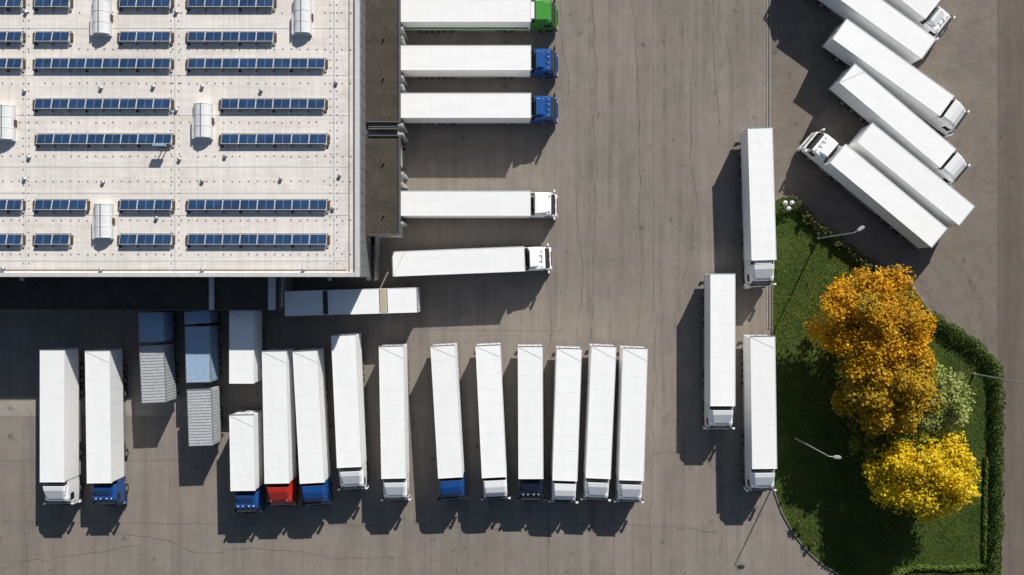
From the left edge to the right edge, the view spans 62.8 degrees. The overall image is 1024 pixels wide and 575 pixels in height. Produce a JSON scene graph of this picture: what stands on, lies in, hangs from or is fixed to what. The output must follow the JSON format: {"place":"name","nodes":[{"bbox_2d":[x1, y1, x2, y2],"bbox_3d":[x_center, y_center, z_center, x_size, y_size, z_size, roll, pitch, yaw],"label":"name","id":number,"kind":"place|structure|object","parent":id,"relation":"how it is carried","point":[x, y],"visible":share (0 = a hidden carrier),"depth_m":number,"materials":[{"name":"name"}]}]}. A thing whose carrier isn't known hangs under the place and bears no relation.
{"place":"outdoors","nodes":[
{"label":"outdoors","id":0,"kind":"place"},
{"bbox_2d":[0,0,837,574],"bbox_3d":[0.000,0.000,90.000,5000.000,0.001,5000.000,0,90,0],"label":"ground","id":1,"kind":"structure","parent":0,"point":[650,140],"depth_m":90.00,"materials":[{"name":"concrete"}]},
{"bbox_2d":[40,347,83,504],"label":"semi truck","id":2,"kind":"object","parent":1,"relation":"on","point":[61,394],"visible":1,"depth_m":86.03,"materials":[{"name":"metal"}]},
{"bbox_2d":[85,348,128,505],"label":"semi truck","id":3,"kind":"object","parent":1,"relation":"on","point":[106,394],"visible":1,"depth_m":86.03,"materials":[{"name":"metal"}]},
{"bbox_2d":[0,397,224,415],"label":"concrete strip","id":4,"kind":"object","parent":1,"relation":"on","point":[19,406],"visible":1,"depth_m":90.00,"materials":[{"name":"grey concrete"}]},
{"bbox_2d":[138,312,177,341],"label":"swap body container","id":5,"kind":"object","parent":1,"relation":"on","point":[157,326],"visible":1,"depth_m":86.24,"materials":[{"name":"blue paint"}]},
{"bbox_2d":[139,343,179,402],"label":"swap body container","id":6,"kind":"object","parent":1,"relation":"on","point":[159,369],"visible":1,"depth_m":86.24,"materials":[{"name":"metal"}]},
{"bbox_2d":[0,277,330,309],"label":"dock annex","id":7,"kind":"object","parent":1,"relation":"on","point":[141,293],"visible":0.94,"depth_m":84.80,"materials":[{"name":"metal"}]},
{"bbox_2d":[0,0,373,277],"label":"hall","id":8,"kind":"structure","parent":1,"relation":"on","point":[189,149],"depth_m":81.02,"materials":[{"name":"white metal"}]},
{"bbox_2d":[0,104,16,140],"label":"roof skylight","id":9,"kind":"object","parent":8,"relation":"on","point":[8,123],"visible":1,"depth_m":80.31,"materials":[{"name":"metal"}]},
{"bbox_2d":[0,31,25,44],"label":"solar panel array","id":10,"kind":"object","parent":8,"relation":"on","point":[7,36],"visible":1,"depth_m":80.75,"materials":[{"name":"glass"}]},
{"bbox_2d":[0,233,25,246],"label":"solar panel array","id":11,"kind":"object","parent":8,"relation":"on","point":[10,238],"visible":1,"depth_m":80.74,"materials":[{"name":"glass"}]},
{"bbox_2d":[0,57,25,71],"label":"solar panel array","id":12,"kind":"object","parent":8,"relation":"on","point":[8,63],"visible":1,"depth_m":80.74,"materials":[{"name":"glass"}]},
{"bbox_2d":[0,199,25,212],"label":"solar panel array","id":13,"kind":"object","parent":8,"relation":"on","point":[13,205],"visible":1,"depth_m":80.73,"materials":[{"name":"glass"}]},
{"bbox_2d":[0,0,25,10],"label":"solar panel array","id":14,"kind":"object","parent":8,"relation":"on","point":[12,3],"visible":1,"depth_m":80.70,"materials":[{"name":"glass"}]},
{"bbox_2d":[33,31,72,44],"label":"solar panel array","id":15,"kind":"object","parent":8,"relation":"on","point":[52,36],"visible":1,"depth_m":80.75,"materials":[{"name":"glass"}]},
{"bbox_2d":[33,233,72,246],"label":"solar panel array","id":16,"kind":"object","parent":8,"relation":"on","point":[49,238],"visible":1,"depth_m":80.74,"materials":[{"name":"glass"}]},
{"bbox_2d":[33,0,72,10],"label":"solar panel array","id":17,"kind":"object","parent":8,"relation":"on","point":[48,3],"visible":1,"depth_m":80.67,"materials":[{"name":"glass"}]},
{"bbox_2d":[33,199,89,212],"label":"solar panel array","id":18,"kind":"object","parent":8,"relation":"on","point":[53,206],"visible":1,"depth_m":80.73,"materials":[{"name":"glass"}]},
{"bbox_2d":[90,0,112,36],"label":"roof skylight","id":19,"kind":"object","parent":8,"relation":"on","point":[101,18],"visible":1,"depth_m":80.32,"materials":[{"name":"plastic"}]},
{"bbox_2d":[33,98,173,111],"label":"solar panel array","id":20,"kind":"object","parent":8,"relation":"on","point":[71,104],"visible":1,"depth_m":80.73,"materials":[{"name":"glass"}]},
{"bbox_2d":[33,57,173,71],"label":"solar panel array","id":21,"kind":"object","parent":8,"relation":"on","point":[103,63],"visible":1,"depth_m":80.74,"materials":[{"name":"glass"}]},
{"bbox_2d":[92,203,114,238],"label":"roof skylight","id":22,"kind":"object","parent":8,"relation":"on","point":[103,220],"visible":1,"depth_m":80.31,"materials":[{"name":"plastic"}]},
{"bbox_2d":[35,133,174,146],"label":"solar panel array","id":23,"kind":"object","parent":8,"relation":"on","point":[92,138],"visible":0.94,"depth_m":80.71,"materials":[{"name":"glass"}]},
{"bbox_2d":[117,31,173,44],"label":"solar panel array","id":24,"kind":"object","parent":8,"relation":"on","point":[142,36],"visible":1,"depth_m":80.75,"materials":[{"name":"glass"}]},
{"bbox_2d":[117,0,173,10],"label":"solar panel array","id":25,"kind":"object","parent":8,"relation":"on","point":[143,3],"visible":1,"depth_m":80.67,"materials":[{"name":"glass"}]},
{"bbox_2d":[117,233,174,246],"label":"solar panel array","id":26,"kind":"object","parent":8,"relation":"on","point":[144,238],"visible":1,"depth_m":80.74,"materials":[{"name":"glass"}]},
{"bbox_2d":[118,199,174,212],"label":"solar panel array","id":27,"kind":"object","parent":8,"relation":"on","point":[142,205],"visible":1,"depth_m":80.73,"materials":[{"name":"glass"}]},
{"bbox_2d":[152,143,168,149],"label":"roof sensor mast","id":28,"kind":"object","parent":8,"relation":"on","point":[163,146],"visible":1,"depth_m":80.77,"materials":[{"name":"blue metal"}]},
{"bbox_2d":[0,10,340,271],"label":"roof vents","id":29,"kind":"object","parent":8,"relation":"on","point":[178,158],"visible":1,"depth_m":80.76,"materials":[{"name":"metal"}]},
{"bbox_2d":[0,0,348,271],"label":"roof seams","id":30,"kind":"object","parent":8,"relation":"on","point":[174,166],"visible":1,"depth_m":81.00,"materials":[{"name":"white plastic roofing membrane"}]},
{"bbox_2d":[1,4,351,263],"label":"roof fasteners","id":31,"kind":"object","parent":8,"relation":"on","point":[178,130],"visible":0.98,"depth_m":80.97,"materials":[{"name":"grey metal"}]},
{"bbox_2d":[0,0,359,276],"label":"parapet","id":32,"kind":"structure","parent":8,"relation":"on","point":[356,138],"depth_m":80.75,"materials":[{"name":"metal"}]},
{"bbox_2d":[192,103,213,139],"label":"roof skylight","id":33,"kind":"object","parent":8,"relation":"on","point":[202,123],"visible":1,"depth_m":80.28,"materials":[{"name":"plastic"}]},
{"bbox_2d":[186,31,276,44],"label":"solar panel array","id":34,"kind":"object","parent":8,"relation":"on","point":[222,36],"visible":1,"depth_m":80.75,"materials":[{"name":"glass"}]},
{"bbox_2d":[186,0,276,10],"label":"solar panel array","id":35,"kind":"object","parent":8,"relation":"on","point":[229,3],"visible":1,"depth_m":80.67,"materials":[{"name":"glass"}]},
{"bbox_2d":[186,57,327,71],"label":"solar panel array","id":36,"kind":"object","parent":8,"relation":"on","point":[252,63],"visible":1,"depth_m":80.72,"materials":[{"name":"glass"}]},
{"bbox_2d":[186,233,329,246],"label":"solar panel array","id":37,"kind":"object","parent":8,"relation":"on","point":[263,238],"visible":1,"depth_m":80.72,"materials":[{"name":"glass"}]},
{"bbox_2d":[186,199,329,212],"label":"solar panel array","id":38,"kind":"object","parent":8,"relation":"on","point":[240,205],"visible":1,"depth_m":80.70,"materials":[{"name":"glass"}]},
{"bbox_2d":[219,98,327,111],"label":"solar panel array","id":39,"kind":"object","parent":8,"relation":"on","point":[273,104],"visible":1,"depth_m":80.73,"materials":[{"name":"glass"}]},
{"bbox_2d":[219,133,329,146],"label":"solar panel array","id":40,"kind":"object","parent":8,"relation":"on","point":[277,138],"visible":1,"depth_m":80.71,"materials":[{"name":"glass"}]},
{"bbox_2d":[292,0,312,35],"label":"roof skylight","id":41,"kind":"object","parent":8,"relation":"on","point":[302,16],"visible":1,"depth_m":80.28,"materials":[{"name":"plastic"}]},
{"bbox_2d":[360,0,364,266],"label":"facade joints","id":42,"kind":"object","parent":8,"relation":"attached to","point":[361,131],"visible":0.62,"depth_m":82.77,"materials":[{"name":"grey metal"}]},
{"bbox_2d":[184,310,220,330],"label":"swap body container","id":43,"kind":"object","parent":1,"relation":"on","point":[198,318],"visible":0.88,"depth_m":86.34,"materials":[{"name":"blue paint"}]},
{"bbox_2d":[185,325,221,382],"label":"swap body container","id":44,"kind":"object","parent":1,"relation":"on","point":[203,350],"visible":1,"depth_m":86.34,"materials":[{"name":"blue paint"}]},
{"bbox_2d":[187,386,223,445],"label":"swap body container","id":45,"kind":"object","parent":1,"relation":"on","point":[205,412],"visible":1,"depth_m":86.54,"materials":[{"name":"metal"}]},
{"bbox_2d":[229,310,264,383],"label":"semi trailer","id":46,"kind":"object","parent":1,"relation":"on","point":[246,339],"visible":0.89,"depth_m":86.03,"materials":[{"name":"metal"}]},
{"bbox_2d":[229,410,265,512],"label":"box truck","id":47,"kind":"object","parent":1,"relation":"on","point":[246,455],"visible":0.96,"depth_m":86.03,"materials":[{"name":"metal"}]},
{"bbox_2d":[39,146,502,433],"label":"parking bay markings","id":48,"kind":"object","parent":1,"relation":"on","point":[176,313],"visible":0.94,"depth_m":89.98,"materials":[{"name":"white paint"}]},
{"bbox_2d":[262,348,298,505],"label":"semi truck","id":49,"kind":"object","parent":1,"relation":"on","point":[280,440],"visible":0.89,"depth_m":86.03,"materials":[{"name":"metal"}]},
{"bbox_2d":[292,348,332,505],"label":"semi truck","id":50,"kind":"object","parent":1,"relation":"on","point":[311,401],"visible":1,"depth_m":86.03,"materials":[{"name":"metal"}]},
{"bbox_2d":[0,114,653,543],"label":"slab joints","id":51,"kind":"object","parent":1,"relation":"attached to","point":[212,460],"visible":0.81,"depth_m":89.99,"materials":[{"name":"black"}]},
{"bbox_2d":[331,333,368,489],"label":"semi truck","id":52,"kind":"object","parent":1,"relation":"on","point":[349,397],"visible":1,"depth_m":86.03,"materials":[{"name":"metal"}]},
{"bbox_2d":[284,287,420,315],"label":"semi trailer","id":53,"kind":"object","parent":1,"relation":"on","point":[352,301],"visible":1,"depth_m":86.03,"materials":[{"name":"metal"}]},
{"bbox_2d":[367,236,379,279],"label":"entrance stairs","id":54,"kind":"structure","parent":1,"relation":"on","point":[376,255],"depth_m":88.40,"materials":[{"name":"concrete"}]},
{"bbox_2d":[366,0,403,237],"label":"dock annex","id":55,"kind":"object","parent":1,"relation":"on","point":[384,179],"visible":1,"depth_m":84.50,"materials":[{"name":"concrete"}]},
{"bbox_2d":[398,23,407,226],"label":"dock doors","id":56,"kind":"structure","parent":55,"relation":"attached to","point":[404,85],"depth_m":87.55,"materials":[{"name":"metal"}]},
{"bbox_2d":[379,344,411,500],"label":"semi truck","id":57,"kind":"object","parent":1,"relation":"on","point":[394,405],"visible":1,"depth_m":86.03,"materials":[{"name":"metal"}]},
{"bbox_2d":[430,343,467,500],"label":"semi truck","id":58,"kind":"object","parent":1,"relation":"on","point":[447,412],"visible":1,"depth_m":86.03,"materials":[{"name":"metal"}]},
{"bbox_2d":[391,243,551,276],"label":"semi truck","id":59,"kind":"object","parent":1,"relation":"on","point":[462,261],"visible":1,"depth_m":86.03,"materials":[{"name":"metal"}]},
{"bbox_2d":[0,5,950,573],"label":"pavement cracks","id":60,"kind":"object","parent":1,"relation":"on","point":[550,339],"visible":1,"depth_m":89.99,"materials":[{"name":"black asphalt"}]},
{"bbox_2d":[401,45,557,79],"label":"semi truck","id":61,"kind":"object","parent":1,"relation":"on","point":[435,62],"visible":0.95,"depth_m":86.03,"materials":[{"name":"metal"}]},
{"bbox_2d":[401,0,557,32],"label":"semi truck","id":62,"kind":"object","parent":1,"relation":"on","point":[450,16],"visible":0.98,"depth_m":86.03,"materials":[{"name":"metal"}]},
{"bbox_2d":[401,93,557,124],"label":"semi truck","id":63,"kind":"object","parent":1,"relation":"on","point":[465,108],"visible":0.95,"depth_m":86.03,"materials":[{"name":"metal"}]},
{"bbox_2d":[401,190,557,219],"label":"semi truck","id":64,"kind":"object","parent":1,"relation":"on","point":[463,204],"visible":0.93,"depth_m":86.03,"materials":[{"name":"metal"}]},
{"bbox_2d":[475,342,510,499],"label":"semi truck","id":65,"kind":"object","parent":1,"relation":"on","point":[491,416],"visible":1,"depth_m":86.03,"materials":[{"name":"metal"}]},
{"bbox_2d":[516,344,545,500],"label":"semi truck","id":66,"kind":"object","parent":1,"relation":"on","point":[530,417],"visible":1,"depth_m":86.03,"materials":[{"name":"metal"}]},
{"bbox_2d":[548,346,581,503],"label":"semi truck","id":67,"kind":"object","parent":1,"relation":"on","point":[566,415],"visible":1,"depth_m":86.03,"materials":[{"name":"metal"}]},
{"bbox_2d":[580,343,616,500],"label":"semi truck","id":68,"kind":"object","parent":1,"relation":"on","point":[600,385],"visible":1,"depth_m":86.03,"materials":[{"name":"metal"}]},
{"bbox_2d":[613,345,647,502],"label":"semi truck","id":69,"kind":"object","parent":1,"relation":"on","point":[631,410],"visible":1,"depth_m":86.03,"materials":[{"name":"metal"}]},
{"bbox_2d":[702,273,735,429],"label":"semi truck","id":70,"kind":"object","parent":1,"relation":"on","point":[718,322],"visible":1,"depth_m":86.03,"materials":[{"name":"metal"}]},
{"bbox_2d":[738,127,776,288],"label":"semi truck","id":71,"kind":"object","parent":1,"relation":"on","point":[756,181],"visible":1,"depth_m":86.03,"materials":[{"name":"metal"}]},
{"bbox_2d":[740,334,776,491],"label":"semi truck","id":72,"kind":"object","parent":1,"relation":"on","point":[758,380],"visible":1,"depth_m":86.03,"materials":[{"name":"metal"}]},
{"bbox_2d":[767,0,770,328],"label":"drainage channel","id":73,"kind":"object","parent":1,"relation":"on","point":[769,123],"visible":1,"depth_m":89.95,"materials":[{"name":"metal"}]},
{"bbox_2d":[771,0,996,361],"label":"parking lot","id":74,"kind":"structure","parent":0,"point":[954,269],"depth_m":90.00,"materials":[{"name":"concrete"}]},
{"bbox_2d":[797,128,947,248],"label":"semi truck","id":75,"kind":"object","parent":74,"relation":"on","point":[885,199],"visible":1,"depth_m":86.03,"materials":[{"name":"metal"}]},
{"bbox_2d":[817,0,936,63],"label":"trailer","id":76,"kind":"object","parent":74,"relation":"on","point":[897,32],"visible":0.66,"depth_m":86.03,"materials":[{"name":"metal"}]},
{"bbox_2d":[771,196,1002,574],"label":"kerb","id":77,"kind":"structure","parent":74,"relation":"on","point":[772,335],"depth_m":89.86,"materials":[{"name":"concrete"}]},
{"bbox_2d":[773,197,1001,574],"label":"grass island","id":78,"kind":"structure","parent":74,"relation":"on","point":[848,542],"depth_m":89.88,"materials":[{"name":"green plant"}]},
{"bbox_2d":[779,206,787,214],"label":"shrub","id":79,"kind":"object","parent":78,"relation":"on","point":[781,210],"visible":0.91,"depth_m":89.04,"materials":[{"name":"green plant"}]},
{"bbox_2d":[783,200,793,210],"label":"globe lamp","id":80,"kind":"object","parent":78,"relation":"on","point":[785,203],"visible":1,"depth_m":87.16,"materials":[{"name":"plastic"}]},
{"bbox_2d":[783,194,798,209],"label":"shrub","id":81,"kind":"object","parent":78,"relation":"on","point":[794,206],"visible":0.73,"depth_m":88.98,"materials":[{"name":"green plant"}]},
{"bbox_2d":[793,519,806,530],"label":"shrub","id":82,"kind":"object","parent":78,"relation":"on","point":[798,524],"visible":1,"depth_m":89.06,"materials":[{"name":"green plant"}]},
{"bbox_2d":[801,210,811,224],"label":"shrub","id":83,"kind":"object","parent":78,"relation":"on","point":[805,217],"visible":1,"depth_m":89.00,"materials":[{"name":"green plant"}]},
{"bbox_2d":[807,537,817,546],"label":"shrub","id":84,"kind":"object","parent":78,"relation":"on","point":[813,543],"visible":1,"depth_m":89.08,"materials":[{"name":"green plant"}]},
{"bbox_2d":[795,438,841,458],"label":"street lamp","id":85,"kind":"object","parent":78,"relation":"on","point":[837,457],"visible":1,"depth_m":82.07,"materials":[{"name":"metal"}]},
{"bbox_2d":[816,223,833,236],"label":"shrub","id":86,"kind":"object","parent":78,"relation":"on","point":[826,228],"visible":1,"depth_m":88.86,"materials":[{"name":"green plant"}]},
{"bbox_2d":[787,195,878,269],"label":"shrub row","id":87,"kind":"object","parent":78,"relation":"on","point":[802,207],"visible":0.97,"depth_m":89.25,"materials":[{"name":"green plant"}]},
{"bbox_2d":[817,226,864,239],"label":"street lamp","id":88,"kind":"object","parent":78,"relation":"on","point":[858,229],"visible":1,"depth_m":82.41,"materials":[{"name":"metal"}]},
{"bbox_2d":[835,237,848,249],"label":"shrub","id":89,"kind":"object","parent":78,"relation":"on","point":[837,244],"visible":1,"depth_m":89.11,"materials":[{"name":"green plant"}]},
{"bbox_2d":[855,254,872,267],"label":"shrub","id":90,"kind":"object","parent":78,"relation":"on","point":[866,264],"visible":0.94,"depth_m":88.93,"materials":[{"name":"green plant"}]},
{"bbox_2d":[802,264,938,382],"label":"autumn tree","id":91,"kind":"object","parent":78,"relation":"on","point":[868,308],"visible":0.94,"depth_m":82.06,"materials":[{"name":"orange plant"}]},
{"bbox_2d":[847,401,895,439],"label":"green tree","id":92,"kind":"object","parent":78,"relation":"on","point":[853,425],"visible":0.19,"depth_m":86.82,"materials":[{"name":"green plant"}]},
{"bbox_2d":[848,424,899,465],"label":"green tree","id":93,"kind":"object","parent":78,"relation":"on","point":[871,440],"visible":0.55,"depth_m":86.30,"materials":[{"name":"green plant"}]},
{"bbox_2d":[773,247,978,537],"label":"fallen leaves","id":94,"kind":"object","parent":78,"relation":"on","point":[838,383],"visible":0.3,"depth_m":89.80,"materials":[{"name":"orange plant"}]},
{"bbox_2d":[830,334,944,436],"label":"autumn tree","id":95,"kind":"object","parent":78,"relation":"on","point":[877,401],"visible":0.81,"depth_m":82.62,"materials":[{"name":"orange plant"}]},
{"bbox_2d":[889,415,950,452],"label":"maple tree","id":96,"kind":"object","parent":78,"relation":"on","point":[900,437],"visible":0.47,"depth_m":84.50,"materials":[{"name":"yellow plant"}]},
{"bbox_2d":[860,427,981,525],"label":"autumn tree","id":97,"kind":"object","parent":78,"relation":"on","point":[931,479],"visible":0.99,"depth_m":83.44,"materials":[{"name":"yellow plant"}]},
{"bbox_2d":[889,562,989,574],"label":"hedge","id":98,"kind":"object","parent":78,"relation":"on","point":[947,568],"visible":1,"depth_m":89.58,"materials":[{"name":"green plant"}]},
{"bbox_2d":[912,362,975,435],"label":"maple tree","id":99,"kind":"object","parent":78,"relation":"on","point":[956,411],"visible":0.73,"depth_m":83.68,"materials":[{"name":"green plant"}]},
{"bbox_2d":[928,310,1006,565],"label":"hedge","id":100,"kind":"object","parent":78,"relation":"on","point":[1001,433],"visible":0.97,"depth_m":89.03,"materials":[{"name":"green plant"}]},
{"bbox_2d":[981,456,988,562],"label":"hedge","id":101,"kind":"object","parent":78,"relation":"on","point":[983,520],"visible":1,"depth_m":89.58,"materials":[{"name":"green plant"}]},
{"bbox_2d":[973,373,1023,383],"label":"street lamp","id":102,"kind":"object","parent":78,"relation":"on","point":[996,378],"visible":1,"depth_m":85.68,"materials":[{"name":"metal"}]},
{"bbox_2d":[821,18,969,137],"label":"semi truck","id":103,"kind":"object","parent":74,"relation":"on","point":[921,95],"visible":0.89,"depth_m":86.03,"materials":[{"name":"metal"}]},
{"bbox_2d":[828,63,970,186],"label":"semi truck","id":104,"kind":"object","parent":74,"relation":"on","point":[862,93],"visible":0.84,"depth_m":86.03,"materials":[{"name":"metal"}]},
{"bbox_2d":[848,122,975,226],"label":"semi trailer","id":105,"kind":"object","parent":74,"relation":"on","point":[937,197],"visible":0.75,"depth_m":86.03,"materials":[{"name":"metal"}]},
{"bbox_2d":[884,0,955,42],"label":"semi truck","id":106,"kind":"object","parent":74,"relation":"on","point":[930,17],"visible":0.74,"depth_m":86.80,"materials":[{"name":"metal"}]},
{"bbox_2d":[997,0,1023,574],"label":"road","id":107,"kind":"structure","parent":0,"point":[1010,345],"depth_m":89.99,"materials":[{"name":"grey asphalt"}]},
{"bbox_2d":[713,0,1010,574],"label":"tar repairs","id":108,"kind":"structure","parent":107,"relation":"on","point":[1008,264],"depth_m":89.99,"materials":[{"name":"black asphalt"}]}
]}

